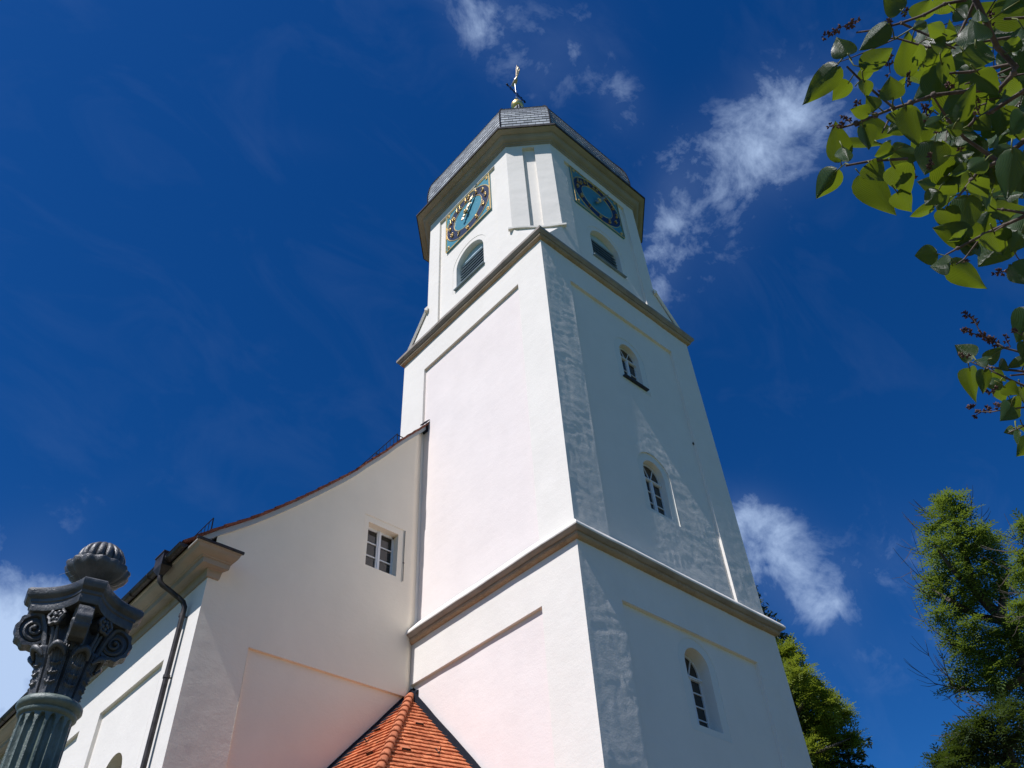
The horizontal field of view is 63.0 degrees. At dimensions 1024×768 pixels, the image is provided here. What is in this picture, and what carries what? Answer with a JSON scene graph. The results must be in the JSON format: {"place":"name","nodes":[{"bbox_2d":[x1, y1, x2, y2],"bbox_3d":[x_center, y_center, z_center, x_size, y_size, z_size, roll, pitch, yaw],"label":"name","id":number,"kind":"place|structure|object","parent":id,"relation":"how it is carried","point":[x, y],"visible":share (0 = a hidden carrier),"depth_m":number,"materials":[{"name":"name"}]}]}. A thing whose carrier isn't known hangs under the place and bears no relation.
{"place":"outdoors","nodes":[
{"label":"outdoors","id":0,"kind":"place"},
{"bbox_2d":[0,419,429,767],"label":"church nave","id":1,"kind":"structure","parent":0,"point":[275,637],"depth_m":17.23,"materials":[{"name":"beige paint"}]},
{"bbox_2d":[365,527,393,574],"bbox_3d":[-3.262,4.090,20.250,0.885,1.205,0.090,31,-54,-30],"label":"window","id":2,"kind":"structure","parent":1,"relation":"in","point":[379,551],"depth_m":20.34,"materials":[{"name":"white paint"}]},
{"bbox_2d":[327,688,480,767],"bbox_3d":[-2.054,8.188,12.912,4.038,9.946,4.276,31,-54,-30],"label":"roof","id":3,"kind":"object","parent":1,"relation":"attached to","point":[411,729],"visible":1,"depth_m":16.02,"materials":[{"name":"orange tile"}]},
{"bbox_2d":[0,0,1023,767],"label":"sky","id":4,"kind":"structure","parent":0,"point":[214,272],"materials":[{"name":"blue"}]},
{"label":"ground","id":5,"kind":"structure","parent":0,"visible":0},
{"bbox_2d":[0,541,143,767],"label":"iron post","id":6,"kind":"object","parent":5,"relation":"on","point":[73,637],"visible":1,"depth_m":2.95,"materials":[{"name":"grey metal"}]},
{"bbox_2d":[385,104,812,767],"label":"church tower","id":7,"kind":"structure","parent":5,"relation":"on","point":[585,594],"depth_m":19.58,"materials":[{"name":"paint"}]},
{"bbox_2d":[445,173,491,253],"bbox_3d":[-1.573,-5.937,28.836,0.225,2.160,2.380,31,-54,-30],"label":"tower clock","id":8,"kind":"object","parent":7,"relation":"attached to","point":[468,213],"visible":1,"depth_m":28.76,"materials":[{"name":"teal paint"}]},
{"bbox_2d":[506,65,525,107],"bbox_3d":[0.178,-14.009,39.855,0.753,3.690,1.160,-10,-45,6],"label":"weathercock","id":9,"kind":"object","parent":7,"relation":"on","point":[516,100],"visible":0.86,"depth_m":39.63,"materials":[{"name":"gold metal"}]},
{"bbox_2d":[569,166,624,238],"bbox_3d":[2.983,-6.321,28.844,2.380,2.160,0.225,31,-54,-30],"label":"tower clock","id":10,"kind":"object","parent":7,"relation":"attached to","point":[595,202],"visible":1,"depth_m":28.77,"materials":[{"name":"blue paint"}]},
{"bbox_2d":[619,348,648,391],"bbox_3d":[3.283,-0.505,23.239,0.960,1.497,0.280,31,-54,-30],"label":"window","id":11,"kind":"structure","parent":7,"relation":"in","point":[629,367],"depth_m":23.35,"materials":[{"name":"white paint"}]},
{"bbox_2d":[643,464,666,516],"bbox_3d":[3.409,2.589,20.307,0.745,1.562,0.090,31,-54,-30],"label":"window","id":12,"kind":"structure","parent":7,"relation":"in","point":[653,485],"depth_m":20.39,"materials":[{"name":"white paint"}]},
{"bbox_2d":[685,655,709,728],"bbox_3d":[3.604,6.187,16.740,0.745,1.622,0.090,31,-54,-30],"label":"window","id":13,"kind":"structure","parent":7,"relation":"in","point":[694,680],"depth_m":16.87,"materials":[{"name":"glass"}]},
{"bbox_2d":[755,585,875,767],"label":"conifer tree","id":14,"kind":"object","parent":5,"relation":"on","point":[847,759],"visible":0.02,"depth_m":45.20,"materials":[{"name":"green plant"}]},
{"bbox_2d":[776,633,871,767],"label":"conifer tree","id":15,"kind":"object","parent":5,"relation":"on","point":[821,717],"visible":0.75,"depth_m":43.34,"materials":[{"name":"green plant"}]},
{"bbox_2d":[802,0,1023,456],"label":"lilac shrub","id":16,"kind":"object","parent":5,"relation":"on","point":[960,87],"visible":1,"depth_m":1.28,"materials":[{"name":"green plant"}]},
{"bbox_2d":[892,484,1023,708],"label":"conifer tree","id":17,"kind":"object","parent":5,"relation":"on","point":[965,556],"visible":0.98,"depth_m":25.21,"materials":[{"name":"green plant"}]},
{"bbox_2d":[914,685,1023,767],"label":"deciduous tree","id":18,"kind":"object","parent":5,"relation":"on","point":[982,731],"visible":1,"depth_m":19.09,"materials":[{"name":"green plant"}]},
{"bbox_2d":[979,508,1023,636],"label":"edge tree","id":19,"kind":"object","parent":5,"relation":"on","point":[1018,615],"visible":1,"depth_m":18.34,"materials":[{"name":"green plant"}]}
]}

